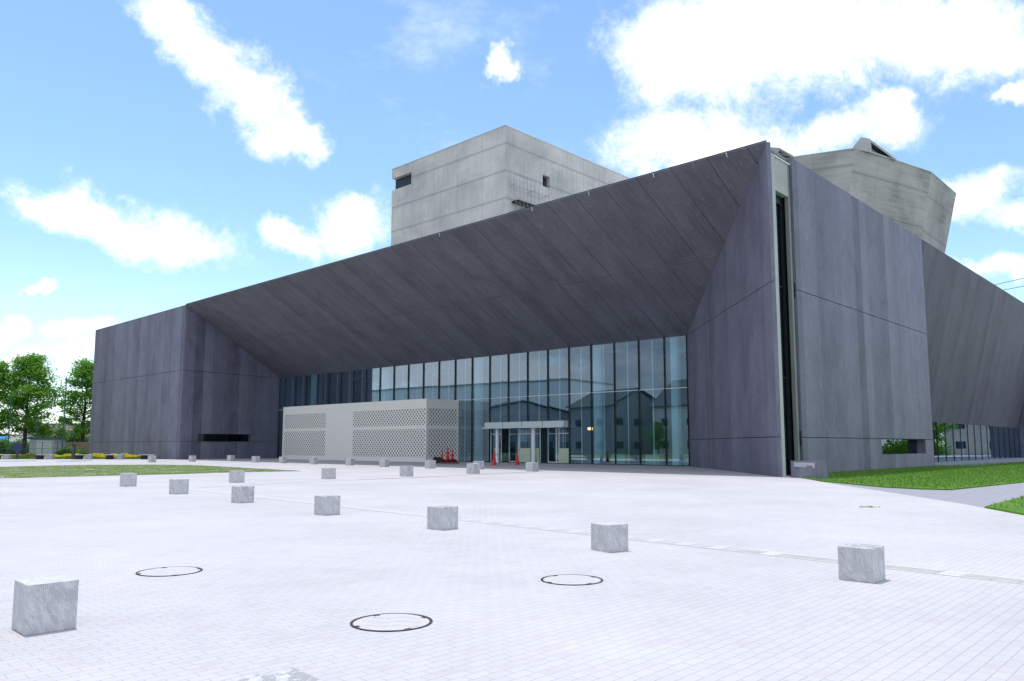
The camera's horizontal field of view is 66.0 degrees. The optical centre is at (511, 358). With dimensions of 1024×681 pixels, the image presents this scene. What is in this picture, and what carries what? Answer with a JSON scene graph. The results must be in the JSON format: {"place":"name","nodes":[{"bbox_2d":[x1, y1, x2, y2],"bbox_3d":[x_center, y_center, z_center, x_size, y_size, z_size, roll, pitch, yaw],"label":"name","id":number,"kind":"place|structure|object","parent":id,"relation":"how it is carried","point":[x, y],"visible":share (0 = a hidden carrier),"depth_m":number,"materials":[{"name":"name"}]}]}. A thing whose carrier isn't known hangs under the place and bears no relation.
{"place":"outdoors","nodes":[
{"label":"outdoors","id":0,"kind":"place"},
{"bbox_2d":[1,434,59,443],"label":"building","id":1,"kind":"structure","parent":0,"point":[13,438],"depth_m":175.09,"materials":[{"name":"grey metal"}]},
{"bbox_2d":[27,423,89,437],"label":"building","id":2,"kind":"structure","parent":0,"point":[70,429],"depth_m":209.23,"materials":[{"name":"grey metal"}]},
{"bbox_2d":[65,442,88,453],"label":"wall","id":3,"kind":"structure","parent":0,"point":[85,447],"depth_m":117.10,"materials":[{"name":"brown"}]},
{"bbox_2d":[0,458,1023,680],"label":"plaza","id":4,"kind":"structure","parent":0,"point":[273,585],"depth_m":9.20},
{"bbox_2d":[0,454,11,458],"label":"bench","id":5,"kind":"object","parent":4,"relation":"on","point":[7,456],"visible":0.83,"depth_m":85.33,"materials":[{"name":"concrete"}]},
{"bbox_2d":[13,443,22,458],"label":"round sign","id":6,"kind":"object","parent":4,"relation":"on","point":[17,448],"visible":0.91,"depth_m":85.99,"materials":[{"name":"metal"}]},
{"bbox_2d":[11,575,78,635],"bbox_3d":[-3.982,2.090,6.722,0.389,0.404,0.389,-6,-9,44],"label":"granite cube","id":7,"kind":"object","parent":4,"relation":"on","point":[46,604],"visible":1,"depth_m":6.59,"materials":[{"name":"grey stone"}]},
{"bbox_2d":[36,454,54,458],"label":"bench","id":8,"kind":"object","parent":4,"relation":"on","point":[41,456],"visible":0.87,"depth_m":85.33,"materials":[{"name":"concrete"}]},
{"bbox_2d":[71,444,75,458],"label":"bollard","id":9,"kind":"object","parent":4,"relation":"on","point":[73,451],"visible":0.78,"depth_m":85.93,"materials":[{"name":"metal"}]},
{"bbox_2d":[75,454,93,458],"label":"bench","id":10,"kind":"object","parent":4,"relation":"on","point":[80,456],"visible":0.87,"depth_m":85.33,"materials":[{"name":"concrete"}]},
{"bbox_2d":[106,454,124,458],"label":"bench","id":11,"kind":"object","parent":4,"relation":"on","point":[111,456],"visible":0.87,"depth_m":85.33,"materials":[{"name":"concrete"}]},
{"bbox_2d":[120,473,136,486],"bbox_3d":[-14.526,4.570,29.827,0.451,0.488,0.451,-6,-9,43],"label":"granite cube","id":12,"kind":"object","parent":4,"relation":"on","point":[128,479],"visible":1,"depth_m":29.67,"materials":[{"name":"grey stone"}]},
{"bbox_2d":[0,464,295,477],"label":"grass bed","id":13,"kind":"object","parent":4,"relation":"on","point":[55,471],"visible":0.98,"depth_m":47.52,"materials":[{"name":"green plant"}]},
{"bbox_2d":[141,454,155,458],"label":"bench","id":14,"kind":"object","parent":4,"relation":"on","point":[144,456],"visible":0.78,"depth_m":85.33,"materials":[{"name":"concrete"}]},
{"bbox_2d":[148,456,155,461],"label":"granite cube","id":15,"kind":"object","parent":4,"relation":"on","point":[151,458],"visible":0.87,"depth_m":70.72,"materials":[{"name":"grey stone"}]},
{"bbox_2d":[136,566,202,575],"bbox_3d":[-4.215,2.612,9.699,0.760,0.005,0.760,0,-6,0],"label":"manhole cover","id":16,"kind":"object","parent":4,"relation":"on","point":[171,571],"visible":1,"depth_m":9.69,"materials":[{"name":"metal"}]},
{"bbox_2d":[169,479,188,493],"bbox_3d":[-10.656,4.078,25.206,0.440,0.464,0.440,-6,-8,42],"label":"granite cube","id":17,"kind":"object","parent":4,"relation":"on","point":[178,486],"visible":1,"depth_m":25.05,"materials":[{"name":"grey stone"}]},
{"bbox_2d":[189,456,195,461],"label":"granite cube","id":18,"kind":"object","parent":4,"relation":"on","point":[192,458],"visible":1,"depth_m":73.89,"materials":[{"name":"grey stone"}]},
{"bbox_2d":[227,455,234,460],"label":"granite cube","id":19,"kind":"object","parent":4,"relation":"on","point":[230,457],"visible":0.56,"depth_m":76.00,"materials":[{"name":"grey stone"}]},
{"bbox_2d":[229,471,244,482],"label":"granite cube","id":20,"kind":"object","parent":4,"relation":"on","point":[236,476],"visible":1,"depth_m":32.62,"materials":[{"name":"grey stone"}]},
{"bbox_2d":[231,486,253,502],"bbox_3d":[-7.319,3.677,21.415,0.434,0.439,0.434,-5,-8,41],"label":"granite cube","id":21,"kind":"object","parent":4,"relation":"on","point":[242,494],"visible":1,"depth_m":21.26,"materials":[{"name":"grey stone"}]},
{"bbox_2d":[252,456,259,461],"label":"granite cube","id":22,"kind":"object","parent":4,"relation":"on","point":[255,458],"visible":0.87,"depth_m":70.71,"materials":[{"name":"grey stone"}]},
{"bbox_2d":[224,667,321,680],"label":"granite cube","id":23,"kind":"object","parent":4,"relation":"on","point":[291,674],"visible":1,"depth_m":3.90,"materials":[{"name":"grey stone"}]},
{"bbox_2d":[279,457,286,462],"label":"granite cube","id":24,"kind":"object","parent":4,"relation":"on","point":[282,459],"visible":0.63,"depth_m":67.76,"materials":[{"name":"grey stone"}]},
{"bbox_2d":[309,457,318,463],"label":"granite cube","id":25,"kind":"object","parent":4,"relation":"on","point":[313,460],"visible":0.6,"depth_m":64.05,"materials":[{"name":"grey stone"}]},
{"bbox_2d":[314,495,339,515],"bbox_3d":[-4.155,3.281,17.712,0.413,0.421,0.413,-6,-9,44],"label":"granite cube","id":26,"kind":"object","parent":4,"relation":"on","point":[324,505],"visible":1,"depth_m":17.57,"materials":[{"name":"grey stone"}]},
{"bbox_2d":[321,468,335,478],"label":"granite cube","id":27,"kind":"object","parent":4,"relation":"on","point":[328,473],"visible":0.94,"depth_m":36.23,"materials":[{"name":"grey stone"}]},
{"bbox_2d":[345,458,354,464],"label":"granite cube","id":28,"kind":"object","parent":4,"relation":"on","point":[349,461],"visible":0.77,"depth_m":60.44,"materials":[{"name":"grey stone"}]},
{"bbox_2d":[202,471,539,487],"bbox_3d":[-4.889,5.670,37.681,0.574,0.001,22.372,-5,-8,37],"label":"drain slot","id":29,"kind":"object","parent":4,"relation":"on","point":[368,479],"visible":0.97,"depth_m":36.06,"materials":[{"name":"metal"}]},
{"bbox_2d":[379,459,388,466],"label":"granite cube","id":30,"kind":"object","parent":4,"relation":"on","point":[384,462],"visible":1,"depth_m":56.09,"materials":[{"name":"grey stone"}]},
{"bbox_2d":[350,613,432,630],"bbox_3d":[-1.058,2.308,6.922,0.720,0.005,0.720,0,-6,0],"label":"manhole cover","id":31,"kind":"object","parent":4,"relation":"on","point":[393,621],"visible":1,"depth_m":6.90,"materials":[{"name":"metal"}]},
{"bbox_2d":[400,466,412,476],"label":"granite cube","id":32,"kind":"object","parent":4,"relation":"on","point":[405,471],"visible":0.96,"depth_m":39.17,"materials":[{"name":"grey stone"}]},
{"bbox_2d":[425,460,435,467],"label":"granite cube","id":33,"kind":"object","parent":4,"relation":"on","point":[430,463],"visible":0.87,"depth_m":52.52,"materials":[{"name":"grey stone"}]},
{"bbox_2d":[427,505,457,529],"bbox_3d":[-1.291,2.954,14.674,0.411,0.412,0.411,-6,-9,43],"label":"granite cube","id":34,"kind":"object","parent":4,"relation":"on","point":[442,517],"visible":1,"depth_m":14.53,"materials":[{"name":"grey stone"}]},
{"bbox_2d":[433,456,458,462],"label":"folded tarpaulin","id":35,"kind":"object","parent":4,"relation":"on","point":[439,460],"visible":0.84,"depth_m":66.73,"materials":[{"name":"black fabric"}]},
{"bbox_2d":[467,463,479,473],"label":"granite cube","id":36,"kind":"object","parent":4,"relation":"on","point":[473,468],"visible":1,"depth_m":42.90,"materials":[{"name":"grey stone"}]},
{"bbox_2d":[473,461,483,468],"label":"granite cube","id":37,"kind":"object","parent":4,"relation":"on","point":[481,464],"visible":0.62,"depth_m":50.58,"materials":[{"name":"grey stone"}]},
{"bbox_2d":[492,451,495,464],"bbox_3d":[-1.378,7.664,61.024,0.420,1.111,0.420,0,-6,0],"label":"traffic cone","id":38,"kind":"object","parent":4,"relation":"on","point":[494,461],"visible":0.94,"depth_m":60.92,"materials":[{"name":"red plastic"}]},
{"bbox_2d":[515,451,519,464],"bbox_3d":[0.417,7.780,61.953,0.409,1.081,0.409,0,-6,0],"label":"traffic cone","id":39,"kind":"object","parent":4,"relation":"on","point":[517,461],"visible":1,"depth_m":61.84,"materials":[{"name":"red plastic"}]},
{"bbox_2d":[526,462,537,470],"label":"granite cube","id":40,"kind":"object","parent":4,"relation":"on","point":[531,466],"visible":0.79,"depth_m":46.83,"materials":[{"name":"grey stone"}]},
{"bbox_2d":[541,574,602,584],"bbox_3d":[0.691,2.546,9.095,0.720,0.005,0.720,0,-6,0],"label":"manhole cover","id":41,"kind":"object","parent":4,"relation":"on","point":[569,579],"visible":1,"depth_m":9.11,"materials":[{"name":"metal"}]},
{"bbox_2d":[189,489,1023,583],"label":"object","id":42,"kind":"structure","parent":4,"relation":"on","point":[949,573],"depth_m":11.95,"materials":[{"name":"tile"}]},
{"bbox_2d":[591,522,627,552],"bbox_3d":[1.447,2.638,11.687,0.393,0.392,0.393,4,-7,-33],"label":"granite cube","id":43,"kind":"object","parent":4,"relation":"on","point":[608,537],"visible":1,"depth_m":11.54,"materials":[{"name":"grey stone"}]},
{"bbox_2d":[837,543,885,583],"bbox_3d":[4.061,2.366,9.152,0.391,0.383,0.391,-6,-9,43],"label":"granite cube","id":44,"kind":"object","parent":4,"relation":"on","point":[864,563],"visible":1,"depth_m":9.02,"materials":[{"name":"grey stone"}]},
{"bbox_2d":[0,0,1023,433],"label":"sky","id":45,"kind":"structure","parent":0,"point":[156,156],"materials":[{"name":"blue"}]},
{"bbox_2d":[789,461,1023,489],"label":"lawn","id":46,"kind":"structure","parent":0,"point":[948,477],"depth_m":36.84,"materials":[{"name":"green plant"}]},
{"bbox_2d":[791,461,828,478],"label":"sign slab","id":47,"kind":"structure","parent":46,"relation":"on","point":[811,469],"depth_m":36.42,"materials":[{"name":"stone"}]},
{"bbox_2d":[826,482,1023,507],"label":"path","id":48,"kind":"structure","parent":0,"point":[982,497],"depth_m":25.43,"materials":[{"name":"concrete"}]},
{"bbox_2d":[985,495,1023,514],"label":"lawn","id":49,"kind":"structure","parent":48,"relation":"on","point":[1015,505],"depth_m":19.46,"materials":[{"name":"green plant"}]},
{"label":"terrain","id":50,"kind":"structure","parent":0,"visible":0},
{"bbox_2d":[0,359,24,438],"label":"broadleaf tree","id":51,"kind":"object","parent":50,"relation":"on","point":[4,372],"visible":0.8,"depth_m":119.88,"materials":[{"name":"green plant"}]},
{"bbox_2d":[0,439,29,453],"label":"hedge","id":52,"kind":"object","parent":50,"relation":"on","point":[3,442],"visible":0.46,"depth_m":138.25,"materials":[{"name":"green plant"}]},
{"bbox_2d":[0,352,68,454],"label":"broadleaf tree","id":53,"kind":"object","parent":50,"relation":"on","point":[30,367],"visible":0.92,"depth_m":121.23,"materials":[{"name":"green plant"}]},
{"bbox_2d":[28,437,66,455],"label":"shed","id":54,"kind":"structure","parent":50,"relation":"on","point":[48,441],"depth_m":111.02,"materials":[{"name":"grey metal"}]},
{"bbox_2d":[36,441,51,455],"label":"roller door","id":55,"kind":"structure","parent":54,"relation":"in","point":[48,443],"depth_m":110.96,"materials":[{"name":"grey metal"}]},
{"bbox_2d":[34,424,88,441],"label":"hedge","id":56,"kind":"object","parent":50,"relation":"on","point":[70,438],"visible":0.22,"depth_m":133.80,"materials":[{"name":"green plant"}]},
{"bbox_2d":[62,377,66,447],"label":"net pole","id":57,"kind":"object","parent":50,"relation":"on","point":[64,412],"visible":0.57,"depth_m":111.76,"materials":[{"name":"teal metal"}]},
{"bbox_2d":[47,356,93,441],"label":"broadleaf tree","id":58,"kind":"object","parent":50,"relation":"on","point":[83,371],"visible":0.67,"depth_m":126.22,"materials":[{"name":"green plant"}]},
{"bbox_2d":[88,125,1023,476],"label":"concert hall","id":59,"kind":"structure","parent":50,"relation":"on","point":[762,307],"depth_m":66.59,"materials":[{"name":"concrete"}]},
{"bbox_2d":[198,434,248,440],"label":"slot window","id":60,"kind":"structure","parent":59,"relation":"in","point":[201,437],"depth_m":90.73,"materials":[{"name":"black glass"}]},
{"bbox_2d":[490,429,501,461],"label":"door leaf","id":61,"kind":"structure","parent":59,"relation":"in","point":[501,429],"depth_m":71.07,"materials":[{"name":"grey metal"}]},
{"bbox_2d":[509,429,515,461],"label":"door leaf","id":62,"kind":"structure","parent":59,"relation":"in","point":[509,429],"depth_m":71.62,"materials":[{"name":"grey metal"}]},
{"bbox_2d":[518,429,526,458],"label":"door leaf","id":63,"kind":"structure","parent":59,"relation":"in","point":[518,429],"depth_m":70.79,"materials":[{"name":"grey metal"}]},
{"bbox_2d":[519,428,531,461],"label":"door leaf","id":64,"kind":"structure","parent":59,"relation":"in","point":[521,428],"depth_m":68.68,"materials":[{"name":"grey metal"}]},
{"bbox_2d":[535,428,540,462],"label":"door leaf","id":65,"kind":"structure","parent":59,"relation":"in","point":[540,428],"depth_m":67.88,"materials":[{"name":"grey metal"}]},
{"bbox_2d":[548,433,556,462],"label":"door leaf","id":66,"kind":"structure","parent":59,"relation":"in","point":[548,433],"depth_m":68.29,"materials":[{"name":"grey metal"}]},
{"bbox_2d":[556,428,558,462],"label":"door leaf","id":67,"kind":"structure","parent":59,"relation":"in","point":[556,428],"depth_m":67.90,"materials":[{"name":"grey metal"}]},
{"bbox_2d":[563,428,565,447],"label":"door leaf","id":68,"kind":"structure","parent":59,"relation":"in","point":[563,428],"depth_m":67.35,"materials":[{"name":"grey glass"}]},
{"bbox_2d":[882,439,916,453],"bbox_3d":[26.023,5.944,53.424,0.020,0.980,9.218,-6,-8,43],"label":"slot window","id":69,"kind":"structure","parent":59,"relation":"in","point":[889,446],"depth_m":53.88,"materials":[{"name":"clear glass"}]},
{"label":"planting bed","id":70,"kind":"structure","parent":0,"visible":0},
{"bbox_2d":[7,393,11,453],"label":"net pole","id":71,"kind":"object","parent":70,"relation":"on","point":[9,423],"visible":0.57,"depth_m":111.61,"materials":[{"name":"teal metal"}]},
{"bbox_2d":[12,453,39,458],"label":"shrub","id":72,"kind":"object","parent":70,"relation":"on","point":[29,456],"visible":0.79,"depth_m":89.15,"materials":[{"name":"green plant"}]},
{"bbox_2d":[0,442,86,455],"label":"fence","id":73,"kind":"object","parent":70,"relation":"on","point":[42,447],"visible":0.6,"depth_m":107.95,"materials":[{"name":"teal"}]},
{"bbox_2d":[54,454,70,458],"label":"flower bed","id":74,"kind":"object","parent":70,"relation":"on","point":[56,456],"visible":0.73,"depth_m":89.10,"materials":[{"name":"yellow plant"}]},
{"bbox_2d":[54,446,86,455],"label":"hedge","id":75,"kind":"object","parent":70,"relation":"on","point":[69,451],"visible":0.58,"depth_m":108.78,"materials":[{"name":"green plant"}]},
{"bbox_2d":[93,453,105,458],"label":"flower bed","id":76,"kind":"object","parent":70,"relation":"on","point":[99,456],"visible":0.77,"depth_m":89.21,"materials":[{"name":"yellow plant"}]},
{"bbox_2d":[123,453,140,458],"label":"flower bed","id":77,"kind":"object","parent":70,"relation":"on","point":[131,456],"visible":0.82,"depth_m":89.17,"materials":[{"name":"yellow plant"}]}
]}

